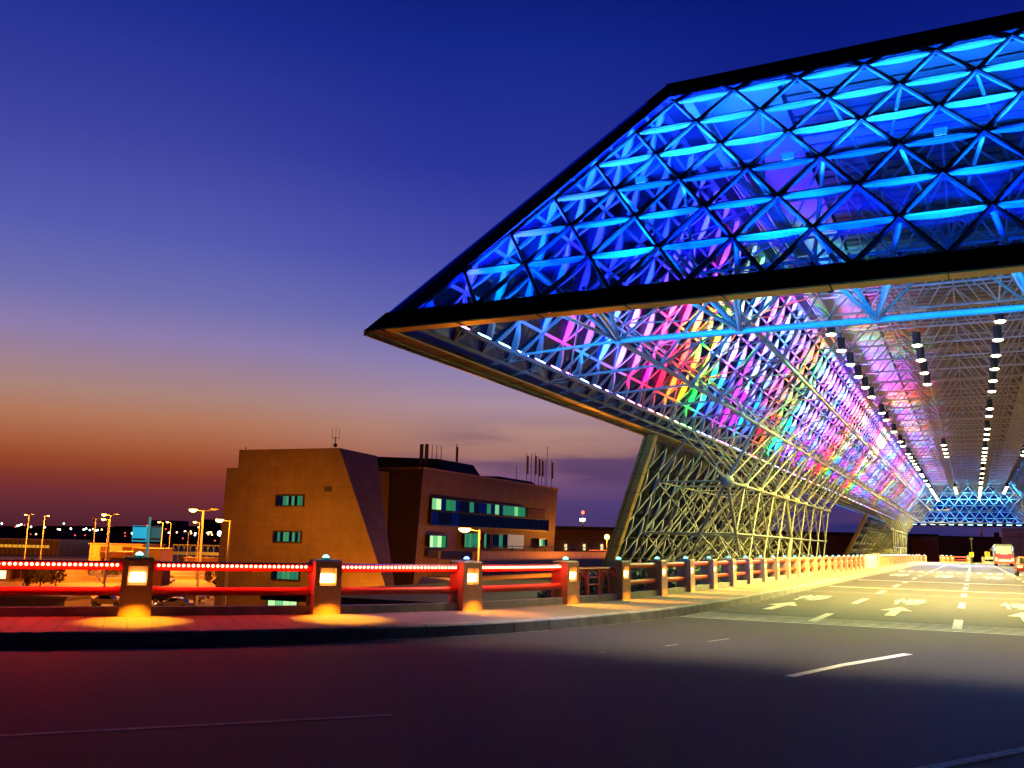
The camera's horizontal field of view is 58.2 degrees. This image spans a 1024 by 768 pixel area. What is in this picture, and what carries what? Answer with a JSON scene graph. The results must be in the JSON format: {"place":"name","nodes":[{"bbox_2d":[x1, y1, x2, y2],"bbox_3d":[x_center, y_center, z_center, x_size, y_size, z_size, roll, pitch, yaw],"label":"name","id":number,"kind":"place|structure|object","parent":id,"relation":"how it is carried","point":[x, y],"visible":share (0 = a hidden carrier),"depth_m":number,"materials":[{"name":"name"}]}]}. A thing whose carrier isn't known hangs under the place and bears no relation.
{"place":"outdoors","nodes":[
{"label":"outdoors","id":0,"kind":"place"},
{"bbox_2d":[0,596,90,606],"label":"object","id":1,"kind":"object","parent":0,"point":[45,600],"visible":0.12,"depth_m":94.92,"materials":[{"name":"beige"}]},
{"bbox_2d":[0,555,218,605],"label":"apron","id":2,"kind":"object","parent":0,"point":[176,583],"depth_m":180.76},
{"bbox_2d":[22,569,30,585],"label":"cypress tree","id":3,"kind":"object","parent":2,"relation":"on","point":[27,578],"visible":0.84,"depth_m":161.45,"materials":[{"name":"green plant"}]},
{"bbox_2d":[24,514,33,558],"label":"lamp post","id":4,"kind":"object","parent":2,"relation":"on","point":[26,536],"visible":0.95,"depth_m":288.70,"materials":[{"name":"beige metal"}]},
{"bbox_2d":[31,569,51,586],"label":"round shrub","id":5,"kind":"object","parent":2,"relation":"on","point":[39,576],"visible":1,"depth_m":159.30,"materials":[{"name":"green plant"}]},
{"bbox_2d":[0,559,87,581],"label":"service block","id":6,"kind":"structure","parent":2,"relation":"on","point":[15,575],"depth_m":175.73,"materials":[{"name":"brown"}]},
{"bbox_2d":[0,571,5,578],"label":"kiosk window","id":7,"kind":"structure","parent":6,"relation":"in","point":[2,573],"depth_m":175.55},
{"bbox_2d":[12,559,21,577],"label":"window","id":8,"kind":"structure","parent":6,"relation":"in","point":[16,572],"depth_m":175.64,"materials":[{"name":"brown"}]},
{"bbox_2d":[21,559,29,578],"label":"window","id":9,"kind":"structure","parent":6,"relation":"in","point":[23,572],"depth_m":175.64,"materials":[{"name":"brown"}]},
{"bbox_2d":[40,515,49,559],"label":"lamp post","id":10,"kind":"object","parent":2,"relation":"on","point":[42,537],"visible":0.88,"depth_m":288.73,"materials":[{"name":"beige metal"}]},
{"bbox_2d":[47,569,66,585],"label":"round shrub","id":11,"kind":"object","parent":2,"relation":"on","point":[56,574],"visible":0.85,"depth_m":163.20,"materials":[{"name":"green plant"}]},
{"bbox_2d":[91,517,98,559],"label":"lamp post","id":12,"kind":"object","parent":2,"relation":"on","point":[93,538],"visible":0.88,"depth_m":258.95,"materials":[{"name":"beige metal"}]},
{"bbox_2d":[91,596,118,605],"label":"parked car","id":13,"kind":"object","parent":2,"relation":"on","point":[101,600],"visible":0.59,"depth_m":118.45,"materials":[{"name":"beige"}]},
{"bbox_2d":[101,518,109,583],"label":"lamp post","id":14,"kind":"object","parent":2,"relation":"on","point":[106,546],"visible":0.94,"depth_m":174.15,"materials":[{"name":"beige metal"}]},
{"bbox_2d":[102,513,119,586],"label":"lamp post","id":15,"kind":"object","parent":2,"relation":"on","point":[104,514],"visible":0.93,"depth_m":144.16,"materials":[{"name":"beige"}]},
{"bbox_2d":[99,551,132,560],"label":"gatehouse","id":16,"kind":"object","parent":2,"relation":"on","point":[116,555],"visible":0.32,"depth_m":261.80,"materials":[{"name":"orange"}]},
{"bbox_2d":[89,543,166,560],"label":"booth building","id":17,"kind":"structure","parent":2,"relation":"on","point":[97,547],"depth_m":304.75,"materials":[{"name":"yellow"}]},
{"bbox_2d":[82,575,212,581],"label":"planter kerbs","id":18,"kind":"structure","parent":2,"relation":"on","point":[113,579],"depth_m":187.71,"materials":[{"name":"brown concrete"}]},
{"bbox_2d":[131,548,174,560],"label":"toll canopy","id":19,"kind":"object","parent":2,"relation":"on","point":[163,554],"visible":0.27,"depth_m":254.98,"materials":[{"name":"brown"}]},
{"bbox_2d":[153,571,169,585],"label":"dark kiosk","id":20,"kind":"object","parent":2,"relation":"on","point":[161,578],"visible":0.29,"depth_m":171.87,"materials":[{"name":"red"}]},
{"bbox_2d":[152,596,185,602],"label":"parked car","id":21,"kind":"object","parent":2,"relation":"on","point":[155,599],"visible":0.35,"depth_m":127.51,"materials":[{"name":"grey metal"}]},
{"bbox_2d":[155,597,194,605],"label":"parked car","id":22,"kind":"object","parent":2,"relation":"on","point":[176,601],"visible":0.61,"depth_m":116.34,"materials":[{"name":"silver metal"}]},
{"bbox_2d":[185,596,204,601],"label":"parked car","id":23,"kind":"object","parent":2,"relation":"on","point":[200,598],"visible":0.24,"depth_m":130.15,"materials":[{"name":"orange"}]},
{"bbox_2d":[173,544,219,561],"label":"arched shelter","id":24,"kind":"object","parent":2,"relation":"on","point":[213,553],"visible":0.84,"depth_m":330.01,"materials":[{"name":"metal"}]},
{"bbox_2d":[193,521,199,579],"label":"lamp post","id":25,"kind":"object","parent":2,"relation":"on","point":[195,578],"visible":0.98,"depth_m":199.03,"materials":[{"name":"beige metal"}]},
{"bbox_2d":[182,557,217,561],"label":"wall block","id":26,"kind":"structure","parent":2,"relation":"on","point":[203,559],"depth_m":261.89,"materials":[{"name":"brown"}]},
{"bbox_2d":[206,571,212,581],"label":"cypress tree","id":27,"kind":"object","parent":2,"relation":"on","point":[209,576],"visible":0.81,"depth_m":188.89,"materials":[{"name":"green plant"}]},
{"bbox_2d":[214,448,558,605],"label":"office building","id":28,"kind":"structure","parent":2,"relation":"on","point":[346,506],"depth_m":107.64,"materials":[{"name":"tile"}]},
{"bbox_2d":[266,600,298,604],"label":"window","id":29,"kind":"structure","parent":28,"relation":"in","point":[268,602],"depth_m":103.28,"materials":[{"name":"green glass"}]},
{"bbox_2d":[270,572,299,580],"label":"window","id":30,"kind":"structure","parent":28,"relation":"in","point":[285,576],"depth_m":103.50,"materials":[{"name":"green glass"}]},
{"bbox_2d":[272,530,301,542],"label":"window","id":31,"kind":"structure","parent":28,"relation":"in","point":[278,536],"depth_m":104.32,"materials":[{"name":"green glass"}]},
{"bbox_2d":[275,495,304,506],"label":"window","id":32,"kind":"structure","parent":28,"relation":"in","point":[280,500],"depth_m":105.01,"materials":[{"name":"green glass"}]},
{"bbox_2d":[419,444,423,464],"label":"antenna","id":33,"kind":"object","parent":28,"relation":"on","point":[421,454],"visible":1,"depth_m":123.87,"materials":[{"name":"black metal"}]},
{"bbox_2d":[424,444,428,464],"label":"antenna","id":34,"kind":"object","parent":28,"relation":"on","point":[426,454],"visible":1,"depth_m":123.52,"materials":[{"name":"black metal"}]},
{"bbox_2d":[428,534,447,548],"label":"window","id":35,"kind":"structure","parent":28,"relation":"in","point":[434,540],"depth_m":113.88,"materials":[{"name":"green glass"}]},
{"bbox_2d":[455,444,457,471],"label":"antenna","id":36,"kind":"object","parent":28,"relation":"on","point":[456,457],"visible":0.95,"depth_m":120.31,"materials":[{"name":"black metal"}]},
{"bbox_2d":[463,532,478,548],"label":"window","id":37,"kind":"structure","parent":28,"relation":"in","point":[470,539],"depth_m":121.39,"materials":[{"name":"green glass"}]},
{"bbox_2d":[430,497,526,517],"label":"window","id":38,"kind":"structure","parent":28,"relation":"in","point":[436,503],"depth_m":123.15,"materials":[{"name":"green glass"}]},
{"bbox_2d":[482,533,490,548],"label":"window","id":39,"kind":"structure","parent":28,"relation":"in","point":[486,536],"depth_m":125.43,"materials":[{"name":"green"}]},
{"bbox_2d":[430,510,548,531],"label":"window","id":40,"kind":"structure","parent":28,"relation":"in","point":[437,518],"depth_m":125.74,"materials":[{"name":"blue glass"}]},
{"bbox_2d":[491,533,507,548],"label":"window","id":41,"kind":"structure","parent":28,"relation":"in","point":[498,541],"depth_m":128.72,"materials":[{"name":"green"}]},
{"bbox_2d":[526,456,528,482],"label":"antenna","id":42,"kind":"object","parent":28,"relation":"on","point":[527,468],"visible":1,"depth_m":139.27,"materials":[{"name":"black metal"}]},
{"bbox_2d":[534,453,536,483],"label":"antenna","id":43,"kind":"object","parent":28,"relation":"on","point":[535,465],"visible":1,"depth_m":141.93,"materials":[{"name":"black metal"}]},
{"bbox_2d":[538,459,540,484],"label":"antenna","id":44,"kind":"object","parent":28,"relation":"on","point":[539,469],"visible":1,"depth_m":143.13,"materials":[{"name":"black metal"}]},
{"bbox_2d":[541,460,543,484],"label":"antenna","id":45,"kind":"object","parent":28,"relation":"on","point":[542,470],"visible":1,"depth_m":144.13,"materials":[{"name":"black metal"}]},
{"bbox_2d":[538,538,547,546],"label":"window","id":46,"kind":"structure","parent":28,"relation":"in","point":[541,541],"depth_m":141.75,"materials":[{"name":"green glass"}]},
{"bbox_2d":[551,460,553,486],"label":"antenna","id":47,"kind":"object","parent":28,"relation":"on","point":[552,465],"visible":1,"depth_m":147.50,"materials":[{"name":"black metal"}]},
{"bbox_2d":[260,577,581,604],"bbox_3d":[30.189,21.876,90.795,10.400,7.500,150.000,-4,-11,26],"label":"planting bed","id":48,"kind":"object","parent":2,"relation":"on","point":[403,598],"visible":0.04,"depth_m":27.42,"materials":[{"name":"green plant"}]},
{"bbox_2d":[537,590,550,597],"bbox_3d":[1.135,5.994,24.952,0.942,0.962,0.890,-4,-11,26],"label":"bush","id":49,"kind":"object","parent":48,"relation":"on","point":[547,594],"visible":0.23,"depth_m":24.87,"materials":[{"name":"green plant"}]},
{"bbox_2d":[580,564,791,595],"bbox_3d":[15.219,10.372,51.160,1.749,1.312,61.618,-4,-11,26],"label":"hedge","id":50,"kind":"object","parent":48,"relation":"on","point":[643,575],"visible":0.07,"depth_m":27.95,"materials":[{"name":"green plant"}]},
{"bbox_2d":[418,576,484,583],"bbox_3d":[-1.639,14.610,51.441,12.688,6.967,7.209,-4,-11,26],"label":"annex","id":51,"kind":"object","parent":2,"relation":"on","point":[425,580],"visible":0.07,"depth_m":56.13,"materials":[{"name":"concrete"}]},
{"bbox_2d":[458,526,480,560],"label":"lamp post","id":52,"kind":"object","parent":2,"relation":"on","point":[464,528],"visible":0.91,"depth_m":65.76,"materials":[{"name":"beige metal"}]},
{"bbox_2d":[438,545,606,579],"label":"ramp bridge","id":53,"kind":"structure","parent":2,"relation":"on","point":[589,559],"depth_m":103.83,"materials":[{"name":"concrete"}]},
{"bbox_2d":[0,546,218,555],"bbox_3d":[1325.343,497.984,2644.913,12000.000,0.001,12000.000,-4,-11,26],"label":"ground","id":54,"kind":"structure","parent":0,"point":[204,549],"depth_m":629.13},
{"bbox_2d":[0,538,91,554],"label":"glass hangar","id":55,"kind":"structure","parent":54,"relation":"on","point":[49,546],"depth_m":399.62,"materials":[{"name":"brown"}]},
{"bbox_2d":[0,526,220,546],"bbox_3d":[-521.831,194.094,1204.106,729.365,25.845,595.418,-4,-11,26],"label":"treeline","id":56,"kind":"object","parent":54,"relation":"on","point":[117,534],"visible":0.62,"depth_m":921.96,"materials":[{"name":"grey plant"}]},
{"bbox_2d":[132,517,161,556],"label":"lit sign","id":57,"kind":"object","parent":54,"relation":"on","point":[140,534],"visible":0.87,"depth_m":99.87,"materials":[{"name":"blue"}]},
{"bbox_2d":[151,520,188,526],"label":"distant hangar","id":58,"kind":"structure","parent":54,"relation":"on","point":[174,523],"depth_m":1284.73,"materials":[{"name":"grey"}]},
{"bbox_2d":[189,507,217,605],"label":"lamp post","id":59,"kind":"object","parent":54,"relation":"on","point":[192,509],"visible":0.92,"depth_m":94.39,"materials":[{"name":"beige metal"}]},
{"bbox_2d":[203,519,220,527],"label":"distant hangar","id":60,"kind":"structure","parent":54,"relation":"on","point":[208,522],"depth_m":1284.76,"materials":[{"name":"grey"}]},
{"bbox_2d":[215,517,230,605],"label":"lamp post","id":61,"kind":"object","parent":54,"relation":"on","point":[219,519],"visible":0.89,"depth_m":91.41,"materials":[{"name":"beige"}]},
{"bbox_2d":[554,526,938,558],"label":"long terminal","id":62,"kind":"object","parent":54,"relation":"on","point":[837,543],"visible":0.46,"depth_m":249.50,"materials":[{"name":"brown"}]},
{"bbox_2d":[564,544,602,549],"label":"window","id":63,"kind":"structure","parent":62,"relation":"in","point":[565,545],"depth_m":247.87,"materials":[{"name":"yellow glass"}]},
{"bbox_2d":[912,528,1001,562],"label":"terminal","id":64,"kind":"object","parent":54,"relation":"on","point":[933,548],"visible":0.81,"depth_m":234.79,"materials":[{"name":"brown"}]},
{"bbox_2d":[0,562,959,630],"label":"pavement","id":65,"kind":"structure","parent":0,"point":[124,623],"depth_m":16.97,"materials":[{"name":"concrete"}]},
{"bbox_2d":[630,555,864,597],"bbox_3d":[16.316,10.213,51.334,0.516,1.268,60.326,-4,-11,26],"label":"railing","id":66,"kind":"object","parent":65,"relation":"on","point":[657,580],"visible":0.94,"depth_m":35.14,"materials":[{"name":"metal"}]},
{"bbox_2d":[879,555,926,565],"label":"railing","id":67,"kind":"object","parent":65,"relation":"on","point":[885,560],"visible":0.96,"depth_m":115.17,"materials":[{"name":"metal"}]},
{"bbox_2d":[940,555,970,562],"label":"railing","id":68,"kind":"object","parent":65,"relation":"on","point":[946,558],"visible":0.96,"depth_m":148.38,"materials":[{"name":"metal"}]},
{"bbox_2d":[981,557,1016,562],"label":"guard wall","id":69,"kind":"structure","parent":65,"relation":"on","point":[984,558],"depth_m":152.36,"materials":[{"name":"beige"}]},
{"bbox_2d":[0,564,1023,767],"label":"road","id":70,"kind":"structure","parent":0,"point":[639,694],"depth_m":9.94,"materials":[{"name":"grey asphalt"}]},
{"bbox_2d":[0,563,1009,646],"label":"kerb","id":71,"kind":"structure","parent":70,"relation":"on","point":[124,638],"depth_m":15.09,"materials":[{"name":"concrete"}]},
{"bbox_2d":[364,11,1023,573],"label":"airport canopy","id":72,"kind":"object","parent":70,"relation":"on","point":[666,269],"visible":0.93,"depth_m":23.04,"materials":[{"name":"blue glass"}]},
{"bbox_2d":[826,317,835,335],"bbox_3d":[13.436,-2.425,38.790,0.400,0.821,0.390,-4,-11,26],"label":"pendant downlight","id":73,"kind":"object","parent":72,"relation":"hanging from","point":[830,331],"visible":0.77,"depth_m":38.62,"materials":[{"name":"black metal"}]},
{"bbox_2d":[837,335,845,351],"bbox_3d":[14.983,-1.854,41.877,0.400,0.821,0.390,-4,-11,26],"label":"pendant downlight","id":74,"kind":"object","parent":72,"relation":"hanging from","point":[840,343],"visible":1,"depth_m":41.74,"materials":[{"name":"black metal"}]},
{"bbox_2d":[846,350,854,365],"bbox_3d":[16.529,-1.283,44.965,0.400,0.821,0.390,-4,-11,26],"label":"pendant downlight","id":75,"kind":"object","parent":72,"relation":"hanging from","point":[850,357],"visible":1,"depth_m":44.83,"materials":[{"name":"black metal"}]},
{"bbox_2d":[855,363,861,377],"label":"pendant downlight","id":76,"kind":"object","parent":72,"relation":"hanging from","point":[858,372],"visible":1,"depth_m":47.91,"materials":[{"name":"black metal"}]},
{"bbox_2d":[861,375,868,388],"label":"pendant downlight","id":77,"kind":"object","parent":72,"relation":"hanging from","point":[864,382],"visible":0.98,"depth_m":51.00,"materials":[{"name":"black metal"}]},
{"bbox_2d":[868,385,874,397],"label":"pendant downlight","id":78,"kind":"object","parent":72,"relation":"hanging from","point":[870,392],"visible":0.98,"depth_m":54.09,"materials":[{"name":"black metal"}]},
{"bbox_2d":[879,402,884,413],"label":"pendant downlight","id":79,"kind":"object","parent":72,"relation":"hanging from","point":[881,408],"visible":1,"depth_m":60.26,"materials":[{"name":"black metal"}]},
{"bbox_2d":[883,409,888,420],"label":"pendant downlight","id":80,"kind":"object","parent":72,"relation":"hanging from","point":[886,416],"visible":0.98,"depth_m":63.35,"materials":[{"name":"black metal"}]},
{"bbox_2d":[891,422,895,432],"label":"pendant downlight","id":81,"kind":"object","parent":72,"relation":"hanging from","point":[893,428],"visible":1,"depth_m":69.53,"materials":[{"name":"black metal"}]},
{"bbox_2d":[912,329,921,346],"bbox_3d":[17.808,-2.033,40.495,0.400,0.821,0.390,-4,-11,26],"label":"pendant downlight","id":82,"kind":"object","parent":72,"relation":"hanging from","point":[916,337],"visible":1,"depth_m":40.36,"materials":[{"name":"black metal"}]},
{"bbox_2d":[916,346,924,361],"bbox_3d":[19.354,-1.462,43.583,0.400,0.821,0.390,-4,-11,26],"label":"pendant downlight","id":83,"kind":"object","parent":72,"relation":"hanging from","point":[920,354],"visible":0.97,"depth_m":43.45,"materials":[{"name":"black metal"}]},
{"bbox_2d":[920,361,927,374],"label":"pendant downlight","id":84,"kind":"object","parent":72,"relation":"hanging from","point":[924,367],"visible":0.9,"depth_m":46.53,"materials":[{"name":"black metal"}]},
{"bbox_2d":[923,373,930,385],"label":"pendant downlight","id":85,"kind":"object","parent":72,"relation":"hanging from","point":[927,380],"visible":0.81,"depth_m":49.62,"materials":[{"name":"black metal"}]},
{"bbox_2d":[941,436,945,445],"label":"pendant downlight","id":86,"kind":"object","parent":72,"relation":"hanging from","point":[943,441],"visible":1,"depth_m":77.42,"materials":[{"name":"black metal"}]},
{"bbox_2d":[984,419,989,429],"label":"pendant downlight","id":87,"kind":"object","parent":72,"relation":"hanging from","point":[987,424],"visible":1,"depth_m":66.77,"materials":[{"name":"black metal"}]},
{"bbox_2d":[985,407,991,416],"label":"pendant downlight","id":88,"kind":"object","parent":72,"relation":"hanging from","point":[988,413],"visible":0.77,"depth_m":60.58,"materials":[{"name":"black metal"}]},
{"bbox_2d":[986,397,992,409],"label":"pendant downlight","id":89,"kind":"object","parent":72,"relation":"hanging from","point":[989,404],"visible":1,"depth_m":57.50,"materials":[{"name":"black metal"}]},
{"bbox_2d":[988,381,995,392],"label":"pendant downlight","id":90,"kind":"object","parent":72,"relation":"hanging from","point":[991,387],"visible":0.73,"depth_m":51.32,"materials":[{"name":"black metal"}]},
{"bbox_2d":[989,370,996,381],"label":"pendant downlight","id":91,"kind":"object","parent":72,"relation":"hanging from","point":[992,376],"visible":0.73,"depth_m":48.23,"materials":[{"name":"black metal"}]},
{"bbox_2d":[990,357,998,370],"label":"pendant downlight","id":92,"kind":"object","parent":72,"relation":"hanging from","point":[993,363],"visible":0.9,"depth_m":45.15,"materials":[{"name":"black metal"}]},
{"bbox_2d":[991,341,1000,356],"bbox_3d":[22.179,-1.641,42.201,0.400,0.821,0.390,-4,-11,26],"label":"pendant downlight","id":93,"kind":"object","parent":72,"relation":"hanging from","point":[995,348],"visible":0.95,"depth_m":42.07,"materials":[{"name":"black metal"}]},
{"bbox_2d":[992,323,1002,341],"bbox_3d":[20.633,-2.211,39.113,0.400,0.821,0.390,-4,-11,26],"label":"pendant downlight","id":94,"kind":"object","parent":72,"relation":"hanging from","point":[997,332],"visible":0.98,"depth_m":38.98,"materials":[{"name":"black metal"}]},
{"bbox_2d":[994,303,1004,322],"bbox_3d":[19.086,-2.782,36.026,0.400,0.821,0.390,-4,-11,26],"label":"pendant downlight","id":95,"kind":"object","parent":72,"relation":"hanging from","point":[999,318],"visible":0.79,"depth_m":35.87,"materials":[{"name":"black metal"}]},
{"bbox_2d":[795,595,830,599],"bbox_3d":[10.366,7.343,31.627,1.024,0.001,3.691,-4,-11,26],"label":"road lettering","id":96,"kind":"object","parent":70,"relation":"on","point":[816,598],"visible":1,"depth_m":31.76,"materials":[{"name":"paint"}]},
{"bbox_2d":[681,566,1023,676],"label":"road marking","id":97,"kind":"object","parent":70,"relation":"on","point":[957,624],"visible":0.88,"depth_m":21.64,"materials":[{"name":"paint"}]},
{"bbox_2d":[894,599,924,604],"bbox_3d":[13.102,7.170,30.289,1.024,0.001,3.691,-4,-11,26],"label":"road lettering","id":98,"kind":"object","parent":70,"relation":"on","point":[915,601],"visible":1,"depth_m":30.31,"materials":[{"name":"paint"}]},
{"bbox_2d":[990,544,1014,565],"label":"coach bus","id":99,"kind":"object","parent":70,"relation":"on","point":[1003,553],"visible":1,"depth_m":127.99,"materials":[{"name":"red"}]},
{"bbox_2d":[1001,603,1023,609],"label":"road lettering","id":100,"kind":"object","parent":70,"relation":"on","point":[1008,607],"visible":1,"depth_m":29.11,"materials":[{"name":"paint"}]},
{"bbox_2d":[1014,557,1023,575],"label":"parked car","id":101,"kind":"object","parent":70,"relation":"on","point":[1018,565],"visible":0.99,"depth_m":71.30,"materials":[{"name":"red"}]},
{"bbox_2d":[0,0,1023,536],"label":"sky","id":102,"kind":"structure","parent":0,"point":[208,208],"materials":[{"name":"blue"}]},
{"bbox_2d":[1001,528,1023,562],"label":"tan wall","id":103,"kind":"structure","parent":0,"point":[1014,537],"depth_m":170.98,"materials":[{"name":"concrete"}]},
{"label":"deck edge","id":104,"kind":"structure","parent":0,"visible":0},
{"bbox_2d":[0,552,630,616],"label":"railing","id":105,"kind":"object","parent":104,"relation":"on","point":[323,591],"visible":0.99,"depth_m":17.57,"materials":[{"name":"metal"}]},
{"bbox_2d":[860,553,879,567],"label":"parapet","id":106,"kind":"structure","parent":104,"relation":"on","point":[872,560],"depth_m":83.93,"materials":[{"name":"concrete"}]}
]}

